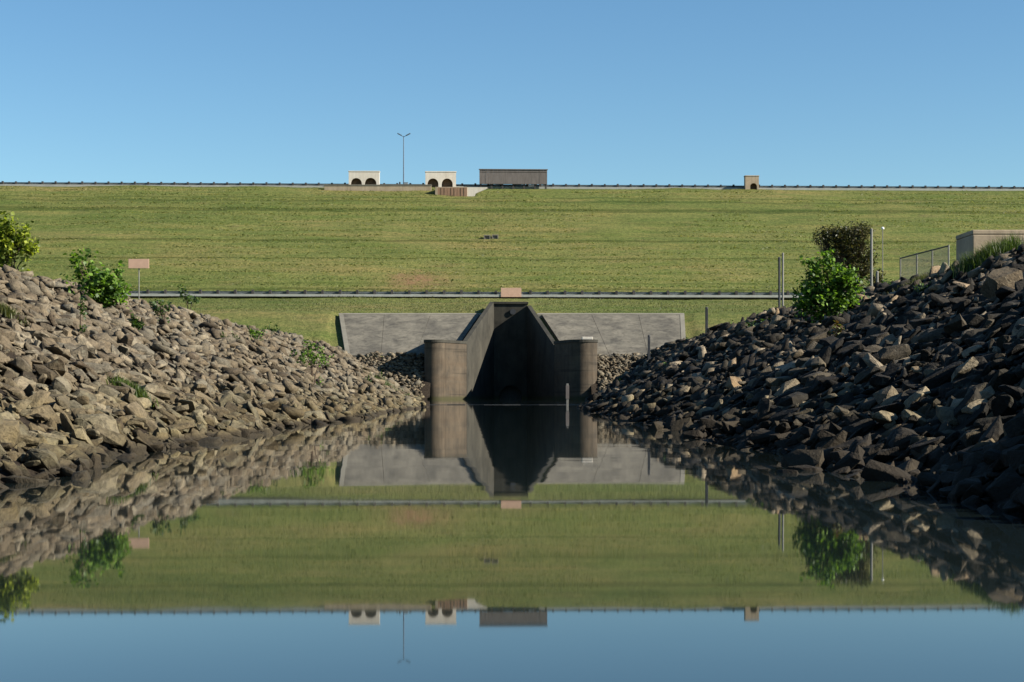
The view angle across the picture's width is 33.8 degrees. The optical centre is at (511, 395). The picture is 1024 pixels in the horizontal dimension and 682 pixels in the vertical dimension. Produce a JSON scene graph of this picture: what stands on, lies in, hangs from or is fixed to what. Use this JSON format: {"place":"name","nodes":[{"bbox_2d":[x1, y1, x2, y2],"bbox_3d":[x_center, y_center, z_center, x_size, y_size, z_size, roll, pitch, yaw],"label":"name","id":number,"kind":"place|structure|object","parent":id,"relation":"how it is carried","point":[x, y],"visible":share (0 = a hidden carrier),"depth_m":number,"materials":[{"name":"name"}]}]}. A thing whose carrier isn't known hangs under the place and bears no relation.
{"place":"outdoors","nodes":[
{"label":"outdoors","id":0,"kind":"place"},
{"bbox_2d":[0,399,1023,681],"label":"water","id":1,"kind":"structure","parent":0,"point":[496,541],"depth_m":4.00,"materials":[{"name":"blue liquid"}]},
{"bbox_2d":[0,185,1023,297],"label":"dam embankment","id":2,"kind":"structure","parent":0,"point":[627,220],"depth_m":219.60,"materials":[{"name":"green plant"}]},
{"bbox_2d":[348,171,379,184],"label":"arched shelter","id":3,"kind":"object","parent":2,"relation":"on","point":[364,177],"visible":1,"depth_m":245.87,"materials":[{"name":"concrete"}]},
{"bbox_2d":[324,185,431,190],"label":"terrace wall","id":4,"kind":"structure","parent":2,"relation":"on","point":[378,187],"depth_m":244.53,"materials":[{"name":"concrete"}]},
{"bbox_2d":[425,171,455,186],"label":"arched shelter","id":5,"kind":"object","parent":2,"relation":"on","point":[440,178],"visible":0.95,"depth_m":246.29,"materials":[{"name":"concrete"}]},
{"bbox_2d":[435,187,486,195],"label":"lookout block","id":6,"kind":"structure","parent":2,"relation":"on","point":[460,191],"depth_m":242.12,"materials":[{"name":"concrete"}]},
{"bbox_2d":[0,185,1023,294],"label":"dam tussocks","id":7,"kind":"object","parent":2,"relation":"on","point":[722,285],"visible":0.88,"depth_m":220.01,"materials":[{"name":"green plant"}]},
{"bbox_2d":[0,181,1023,188],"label":"guardrail","id":8,"kind":"object","parent":2,"relation":"on","point":[475,184],"visible":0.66,"depth_m":248.41,"materials":[{"name":"metal"}]},
{"bbox_2d":[0,184,1023,190],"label":"crest kerb","id":9,"kind":"structure","parent":2,"relation":"on","point":[488,187],"depth_m":248.29,"materials":[{"name":"concrete"}]},
{"bbox_2d":[479,169,547,188],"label":"building","id":10,"kind":"structure","parent":2,"relation":"on","point":[535,177],"depth_m":247.05,"materials":[{"name":"concrete"}]},
{"bbox_2d":[744,175,758,189],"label":"arched shelter","id":11,"kind":"object","parent":2,"relation":"on","point":[751,181],"visible":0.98,"depth_m":248.00,"materials":[{"name":"concrete"}]},
{"bbox_2d":[0,251,1023,503],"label":"ground","id":12,"kind":"structure","parent":0,"point":[318,323],"depth_m":174.72,"materials":[{"name":"plant"}]},
{"bbox_2d":[0,211,40,271],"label":"shrub","id":13,"kind":"object","parent":12,"relation":"on","point":[12,243],"visible":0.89,"depth_m":31.90,"materials":[{"name":"green plant"}]},
{"bbox_2d":[13,376,35,389],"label":"riprap rock","id":14,"kind":"object","parent":12,"relation":"on","point":[23,381],"visible":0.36,"depth_m":13.10,"materials":[{"name":"stone"}]},
{"bbox_2d":[26,390,50,406],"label":"riprap rock","id":15,"kind":"object","parent":12,"relation":"on","point":[39,397],"visible":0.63,"depth_m":11.41,"materials":[{"name":"stone"}]},
{"bbox_2d":[24,405,60,423],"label":"riprap rock","id":16,"kind":"object","parent":12,"relation":"on","point":[47,411],"visible":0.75,"depth_m":11.13,"materials":[{"name":"stone"}]},
{"bbox_2d":[25,448,60,468],"bbox_3d":[-2.308,0.307,8.287,0.161,0.082,0.251,4,4,-24],"label":"riprap rock","id":17,"kind":"object","parent":12,"relation":"on","point":[47,458],"visible":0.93,"depth_m":8.20,"materials":[{"name":"stone"}]},
{"bbox_2d":[33,364,57,383],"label":"riprap rock","id":18,"kind":"object","parent":12,"relation":"on","point":[51,374],"visible":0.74,"depth_m":13.71,"materials":[{"name":"stone"}]},
{"bbox_2d":[27,431,68,444],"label":"riprap rock","id":19,"kind":"object","parent":12,"relation":"on","point":[61,439],"visible":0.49,"depth_m":10.12,"materials":[{"name":"stone"}]},
{"bbox_2d":[44,358,66,375],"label":"riprap rock","id":20,"kind":"object","parent":12,"relation":"on","point":[59,366],"visible":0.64,"depth_m":13.99,"materials":[{"name":"stone"}]},
{"bbox_2d":[60,412,73,432],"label":"riprap rock","id":21,"kind":"object","parent":12,"relation":"on","point":[67,425],"visible":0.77,"depth_m":11.04,"materials":[{"name":"stone"}]},
{"bbox_2d":[69,428,92,444],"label":"riprap rock","id":22,"kind":"object","parent":12,"relation":"on","point":[78,434],"visible":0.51,"depth_m":10.76,"materials":[{"name":"stone"}]},
{"bbox_2d":[78,297,88,332],"bbox_3d":[-5.105,-0.842,20.018,0.151,0.675,0.277,0,0,-18],"label":"shrub","id":23,"kind":"object","parent":12,"relation":"on","point":[81,309],"visible":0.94,"depth_m":20.00,"materials":[{"name":"green plant"}]},
{"bbox_2d":[59,247,132,308],"bbox_3d":[-7.078,-1.926,28.597,1.207,1.211,0.832,0,0,0],"label":"shrub","id":24,"kind":"object","parent":12,"relation":"on","point":[107,295],"visible":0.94,"depth_m":28.56,"materials":[{"name":"green plant"}]},
{"bbox_2d":[92,426,125,446],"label":"riprap rock","id":25,"kind":"object","parent":12,"relation":"on","point":[110,437],"visible":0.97,"depth_m":11.31,"materials":[{"name":"stone"}]},
{"bbox_2d":[98,384,124,401],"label":"riprap rock","id":26,"kind":"object","parent":12,"relation":"on","point":[108,390],"visible":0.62,"depth_m":14.32,"materials":[{"name":"stone"}]},
{"bbox_2d":[106,372,158,406],"bbox_3d":[-3.407,-0.059,14.974,0.572,0.328,0.691,0,0,-20],"label":"grass tuft","id":27,"kind":"object","parent":12,"relation":"on","point":[139,393],"visible":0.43,"depth_m":14.96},
{"bbox_2d":[128,259,148,299],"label":"sign","id":28,"kind":"object","parent":12,"relation":"on","point":[138,263],"visible":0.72,"depth_m":81.98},
{"bbox_2d":[150,299,171,322],"bbox_3d":[-6.489,-1.415,30.991,0.424,0.714,0.349,0,0,38],"label":"shrub","id":29,"kind":"object","parent":12,"relation":"on","point":[155,304],"visible":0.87,"depth_m":30.98,"materials":[{"name":"green plant"}]},
{"bbox_2d":[165,423,194,430],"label":"riprap rock","id":30,"kind":"object","parent":12,"relation":"on","point":[181,426],"visible":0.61,"depth_m":14.34,"materials":[{"name":"stone"}]},
{"bbox_2d":[178,399,196,411],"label":"riprap rock","id":31,"kind":"object","parent":12,"relation":"on","point":[192,405],"visible":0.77,"depth_m":15.71,"materials":[{"name":"stone"}]},
{"bbox_2d":[177,284,200,309],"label":"shrub","id":32,"kind":"object","parent":12,"relation":"on","point":[188,298],"visible":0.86,"depth_m":50.91,"materials":[{"name":"green plant"}]},
{"bbox_2d":[0,264,428,488],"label":"riprap","id":33,"kind":"object","parent":12,"relation":"on","point":[295,394],"visible":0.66,"depth_m":20.66,"materials":[{"name":"stone"}]},
{"bbox_2d":[0,302,29,325],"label":"grass tuft","id":34,"kind":"object","parent":33,"relation":"on","point":[7,311],"visible":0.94,"depth_m":17.91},
{"bbox_2d":[16,434,39,446],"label":"riprap rock","id":35,"kind":"object","parent":33,"relation":"on","point":[29,441],"visible":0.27,"depth_m":8.82,"materials":[{"name":"stone"}]},
{"bbox_2d":[84,362,109,374],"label":"riprap rock","id":36,"kind":"object","parent":33,"relation":"on","point":[100,369],"visible":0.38,"depth_m":15.13,"materials":[{"name":"stone"}]},
{"bbox_2d":[77,414,118,432],"bbox_3d":[-2.831,0.259,11.554,0.296,0.264,0.193,0,0,-25],"label":"boulder","id":37,"kind":"object","parent":33,"relation":"on","point":[106,421],"visible":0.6,"depth_m":11.52,"materials":[{"name":"stone"}]},
{"bbox_2d":[124,393,147,414],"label":"riprap rock","id":38,"kind":"object","parent":33,"relation":"on","point":[129,398],"visible":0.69,"depth_m":14.29,"materials":[{"name":"stone"}]},
{"bbox_2d":[289,339,333,385],"bbox_3d":[-4.272,-0.609,35.989,0.950,1.176,0.574,0,0,0],"label":"shrub","id":39,"kind":"object","parent":12,"relation":"on","point":[310,356],"visible":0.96,"depth_m":35.98,"materials":[{"name":"green plant"}]},
{"bbox_2d":[122,294,803,298],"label":"bench kerb","id":40,"kind":"structure","parent":12,"relation":"on","point":[464,296],"depth_m":185.87,"materials":[{"name":"concrete"}]},
{"bbox_2d":[135,295,793,312],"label":"lawn grass","id":41,"kind":"structure","parent":12,"relation":"on","point":[724,309],"depth_m":180.13,"materials":[{"name":"plant"}]},
{"bbox_2d":[126,290,825,294],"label":"guardrail","id":42,"kind":"object","parent":12,"relation":"on","point":[478,292],"visible":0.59,"depth_m":186.23,"materials":[{"name":"metal"}]},
{"bbox_2d":[501,288,520,297],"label":"sign","id":43,"kind":"object","parent":42,"relation":"attached to","point":[510,292],"visible":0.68,"depth_m":185.98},
{"bbox_2d":[352,351,646,398],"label":"riprap","id":44,"kind":"object","parent":12,"relation":"on","point":[409,358],"visible":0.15,"depth_m":158.96,"materials":[{"name":"stone"}]},
{"bbox_2d":[424,302,597,398],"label":"outlet structure","id":45,"kind":"object","parent":12,"relation":"on","point":[508,350],"visible":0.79,"depth_m":166.87,"materials":[{"name":"grey concrete"}]},
{"bbox_2d":[339,313,685,356],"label":"concrete apron","id":46,"kind":"object","parent":12,"relation":"on","point":[611,333],"visible":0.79,"depth_m":168.14,"materials":[{"name":"concrete"}]},
{"bbox_2d":[757,397,771,419],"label":"riprap rock","id":47,"kind":"object","parent":12,"relation":"on","point":[764,404],"visible":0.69,"depth_m":14.35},
{"bbox_2d":[775,422,789,433],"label":"riprap rock","id":48,"kind":"object","parent":12,"relation":"on","point":[782,427],"visible":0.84,"depth_m":12.24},
{"bbox_2d":[577,243,1023,512],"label":"riprap","id":49,"kind":"object","parent":12,"relation":"on","point":[760,354],"visible":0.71,"depth_m":18.09,"materials":[{"name":"stone"}]},
{"bbox_2d":[739,418,755,427],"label":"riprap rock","id":50,"kind":"object","parent":49,"relation":"on","point":[746,423],"visible":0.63,"depth_m":14.46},
{"bbox_2d":[748,430,779,444],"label":"riprap rock","id":51,"kind":"object","parent":49,"relation":"on","point":[760,437],"visible":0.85,"depth_m":12.30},
{"bbox_2d":[768,407,799,425],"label":"riprap rock","id":52,"kind":"object","parent":49,"relation":"on","point":[779,416],"visible":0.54,"depth_m":13.27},
{"bbox_2d":[776,392,807,406],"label":"riprap rock","id":53,"kind":"object","parent":49,"relation":"on","point":[795,398],"visible":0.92,"depth_m":13.50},
{"bbox_2d":[816,375,842,387],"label":"riprap rock","id":54,"kind":"object","parent":49,"relation":"on","point":[823,381],"visible":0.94,"depth_m":13.83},
{"bbox_2d":[862,353,882,367],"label":"riprap rock","id":55,"kind":"object","parent":49,"relation":"on","point":[870,360],"visible":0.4,"depth_m":13.78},
{"bbox_2d":[888,427,917,448],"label":"riprap rock","id":56,"kind":"object","parent":49,"relation":"on","point":[901,438],"visible":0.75,"depth_m":9.08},
{"bbox_2d":[918,328,944,343],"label":"riprap rock","id":57,"kind":"object","parent":49,"relation":"on","point":[929,336],"visible":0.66,"depth_m":14.03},
{"bbox_2d":[961,399,987,413],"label":"riprap rock","id":58,"kind":"object","parent":49,"relation":"on","point":[970,407],"visible":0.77,"depth_m":9.10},
{"bbox_2d":[980,386,994,399],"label":"riprap rock","id":59,"kind":"object","parent":49,"relation":"on","point":[988,392],"visible":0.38,"depth_m":9.33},
{"bbox_2d":[978,415,1003,442],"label":"riprap rock","id":60,"kind":"object","parent":49,"relation":"on","point":[994,431],"visible":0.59,"depth_m":8.04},
{"bbox_2d":[980,266,1022,298],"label":"boulder","id":61,"kind":"object","parent":49,"relation":"on","point":[997,279],"visible":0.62,"depth_m":16.68,"materials":[{"name":"stone"}]},
{"bbox_2d":[983,369,1019,391],"bbox_3d":[2.764,-0.045,9.547,0.176,0.234,0.094,8,33,-25],"label":"riprap rock","id":62,"kind":"object","parent":49,"relation":"on","point":[1002,377],"visible":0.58,"depth_m":9.48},
{"bbox_2d":[797,385,826,399],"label":"riprap rock","id":63,"kind":"object","parent":12,"relation":"on","point":[818,391],"visible":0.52,"depth_m":13.89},
{"bbox_2d":[801,371,834,384],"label":"riprap rock","id":64,"kind":"object","parent":12,"relation":"on","point":[805,378],"visible":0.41,"depth_m":15.55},
{"bbox_2d":[809,423,829,443],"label":"riprap rock","id":65,"kind":"object","parent":12,"relation":"on","point":[817,429],"visible":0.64,"depth_m":11.33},
{"bbox_2d":[819,347,830,369],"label":"riprap rock","id":66,"kind":"object","parent":12,"relation":"on","point":[824,354],"visible":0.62,"depth_m":17.88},
{"bbox_2d":[817,430,834,441],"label":"riprap rock","id":67,"kind":"object","parent":12,"relation":"on","point":[824,435],"visible":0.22,"depth_m":10.96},
{"bbox_2d":[791,247,869,322],"bbox_3d":[5.479,-1.813,28.962,1.309,1.456,1.133,0,0,0],"label":"shrub","id":68,"kind":"object","parent":12,"relation":"on","point":[833,299],"visible":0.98,"depth_m":28.89,"materials":[{"name":"green plant"}]},
{"bbox_2d":[821,430,846,448],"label":"riprap rock","id":69,"kind":"object","parent":12,"relation":"on","point":[839,438],"visible":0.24,"depth_m":10.35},
{"bbox_2d":[829,450,849,461],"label":"riprap rock","id":70,"kind":"object","parent":12,"relation":"on","point":[836,456],"visible":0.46,"depth_m":9.04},
{"bbox_2d":[810,219,885,290],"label":"bush","id":71,"kind":"object","parent":12,"relation":"on","point":[851,251],"visible":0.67,"depth_m":71.84,"materials":[{"name":"green plant"}]},
{"bbox_2d":[833,445,864,470],"bbox_3d":[1.746,0.353,8.738,0.181,0.073,0.136,-39,16,24],"label":"riprap rock","id":72,"kind":"object","parent":12,"relation":"on","point":[852,458],"visible":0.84,"depth_m":8.71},
{"bbox_2d":[854,366,885,384],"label":"riprap rock","id":73,"kind":"object","parent":12,"relation":"on","point":[864,376],"visible":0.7,"depth_m":13.30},
{"bbox_2d":[870,228,872,285],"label":"fence post","id":74,"kind":"object","parent":12,"relation":"on","point":[871,256],"visible":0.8,"depth_m":68.96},
{"bbox_2d":[862,443,886,456],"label":"riprap rock","id":75,"kind":"object","parent":12,"relation":"on","point":[871,450],"visible":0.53,"depth_m":9.10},
{"bbox_2d":[872,410,897,423],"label":"riprap rock","id":76,"kind":"object","parent":12,"relation":"on","point":[882,417],"visible":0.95,"depth_m":10.35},
{"bbox_2d":[873,386,898,403],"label":"boulder","id":77,"kind":"object","parent":12,"relation":"on","point":[885,393],"visible":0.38,"depth_m":11.74,"materials":[{"name":"stone"}]},
{"bbox_2d":[873,447,899,462],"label":"riprap rock","id":78,"kind":"object","parent":12,"relation":"on","point":[883,455],"visible":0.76,"depth_m":8.67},
{"bbox_2d":[872,402,904,413],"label":"riprap rock","id":79,"kind":"object","parent":12,"relation":"on","point":[897,408],"visible":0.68,"depth_m":10.56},
{"bbox_2d":[878,344,910,365],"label":"riprap rock","id":80,"kind":"object","parent":12,"relation":"on","point":[888,354],"visible":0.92,"depth_m":13.89,"materials":[{"name":"stone"}]},
{"bbox_2d":[885,423,913,446],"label":"riprap rock","id":81,"kind":"object","parent":12,"relation":"on","point":[893,431],"visible":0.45,"depth_m":9.29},
{"bbox_2d":[902,380,919,390],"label":"riprap rock","id":82,"kind":"object","parent":12,"relation":"on","point":[907,384],"visible":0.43,"depth_m":11.80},
{"bbox_2d":[901,409,927,426],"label":"riprap rock","id":83,"kind":"object","parent":12,"relation":"on","point":[905,414],"visible":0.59,"depth_m":9.50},
{"bbox_2d":[903,386,930,409],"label":"riprap rock","id":84,"kind":"object","parent":12,"relation":"on","point":[924,391],"visible":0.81,"depth_m":10.53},
{"bbox_2d":[900,245,948,278],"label":"chain link fence","id":85,"kind":"object","parent":12,"relation":"on","point":[917,262],"visible":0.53,"depth_m":74.72,"materials":[{"name":"grey"}]},
{"bbox_2d":[910,437,946,458],"bbox_3d":[2.103,0.280,8.504,0.085,0.159,0.211,44,8,-10],"label":"riprap rock","id":86,"kind":"object","parent":12,"relation":"on","point":[929,448],"visible":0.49,"depth_m":8.46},
{"bbox_2d":[910,436,945,452],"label":"riprap rock","id":87,"kind":"object","parent":86,"relation":"on","point":[918,447],"visible":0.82,"depth_m":8.47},
{"bbox_2d":[923,446,942,466],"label":"riprap rock","id":88,"kind":"object","parent":12,"relation":"on","point":[932,458],"visible":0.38,"depth_m":8.23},
{"bbox_2d":[921,361,962,389],"bbox_3d":[2.809,-0.104,10.933,0.317,0.128,0.238,-32,-20,3],"label":"riprap rock","id":89,"kind":"object","parent":12,"relation":"on","point":[939,378],"visible":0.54,"depth_m":10.84,"materials":[{"name":"stone"}]},
{"bbox_2d":[936,452,952,474],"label":"riprap rock","id":90,"kind":"object","parent":12,"relation":"on","point":[946,458],"visible":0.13,"depth_m":7.67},
{"bbox_2d":[944,313,967,337],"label":"riprap rock","id":91,"kind":"object","parent":12,"relation":"on","point":[957,323],"visible":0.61,"depth_m":13.87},
{"bbox_2d":[952,381,973,398],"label":"riprap rock","id":92,"kind":"object","parent":12,"relation":"on","point":[960,393],"visible":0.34,"depth_m":10.15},
{"bbox_2d":[948,478,981,499],"bbox_3d":[1.732,0.359,6.441,0.132,0.071,0.176,-41,-14,3],"label":"riprap rock","id":93,"kind":"object","parent":12,"relation":"on","point":[959,489],"visible":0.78,"depth_m":6.37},
{"bbox_2d":[951,357,978,381],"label":"riprap rock","id":94,"kind":"object","parent":12,"relation":"on","point":[968,365],"visible":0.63,"depth_m":10.61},
{"bbox_2d":[954,388,980,418],"bbox_3d":[2.478,0.067,9.178,0.090,0.254,0.122,44,-12,-2],"label":"riprap rock","id":95,"kind":"object","parent":12,"relation":"on","point":[973,394],"visible":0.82,"depth_m":9.15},
{"bbox_2d":[936,405,958,426],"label":"riprap rock","id":96,"kind":"object","parent":95,"relation":"on","point":[944,414],"visible":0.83,"depth_m":9.19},
{"bbox_2d":[958,428,979,446],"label":"riprap rock","id":97,"kind":"object","parent":12,"relation":"on","point":[966,437],"visible":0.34,"depth_m":8.28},
{"bbox_2d":[973,415,1014,428],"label":"riprap rock","id":98,"kind":"object","parent":97,"relation":"on","point":[979,423],"visible":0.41,"depth_m":8.39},
{"bbox_2d":[961,328,988,342],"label":"riprap rock","id":99,"kind":"object","parent":12,"relation":"on","point":[974,333],"visible":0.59,"depth_m":12.99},
{"bbox_2d":[965,403,989,425],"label":"riprap rock","id":100,"kind":"object","parent":12,"relation":"on","point":[982,411],"visible":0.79,"depth_m":8.81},
{"bbox_2d":[932,230,1023,283],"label":"grass tuft","id":101,"kind":"object","parent":12,"relation":"on","point":[979,257],"visible":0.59,"depth_m":23.39,"materials":[{"name":"plant"}]},
{"bbox_2d":[956,230,1023,262],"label":"concrete parapet","id":102,"kind":"structure","parent":12,"relation":"on","point":[969,240],"depth_m":58.70,"materials":[{"name":"concrete"}]},
{"bbox_2d":[991,395,1015,416],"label":"riprap rock","id":103,"kind":"object","parent":12,"relation":"on","point":[1003,405],"visible":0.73,"depth_m":8.50,"materials":[{"name":"stone"}]},
{"bbox_2d":[996,335,1011,351],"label":"riprap rock","id":104,"kind":"object","parent":12,"relation":"on","point":[1001,340],"visible":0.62,"depth_m":11.42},
{"bbox_2d":[985,466,1023,501],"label":"riprap rock","id":105,"kind":"object","parent":12,"relation":"on","point":[1006,483],"visible":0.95,"depth_m":6.24,"materials":[{"name":"stone"}]},
{"bbox_2d":[995,286,1016,300],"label":"riprap rock","id":106,"kind":"object","parent":12,"relation":"on","point":[1002,293],"visible":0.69,"depth_m":15.54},
{"bbox_2d":[1000,300,1022,312],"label":"riprap rock","id":107,"kind":"object","parent":12,"relation":"on","point":[1008,306],"visible":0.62,"depth_m":13.71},
{"bbox_2d":[0,0,1023,186],"label":"sky","id":108,"kind":"structure","parent":0,"point":[584,92],"materials":[{"name":"blue"}]},
{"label":"riprap rock","id":109,"kind":"object","parent":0,"visible":0},
{"bbox_2d":[844,418,875,436],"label":"riprap rock","id":110,"kind":"object","parent":109,"relation":"on","point":[867,424],"visible":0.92,"depth_m":10.51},
{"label":"riprap rock","id":111,"kind":"object","parent":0,"visible":0},
{"bbox_2d":[833,405,849,417],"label":"riprap rock","id":112,"kind":"object","parent":111,"relation":"on","point":[839,411],"visible":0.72,"depth_m":11.77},
{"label":"riprap rock","id":113,"kind":"object","parent":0,"visible":0},
{"bbox_2d":[36,443,65,458],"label":"riprap rock","id":114,"kind":"object","parent":113,"relation":"on","point":[58,451],"visible":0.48,"depth_m":8.69,"materials":[{"name":"stone"}]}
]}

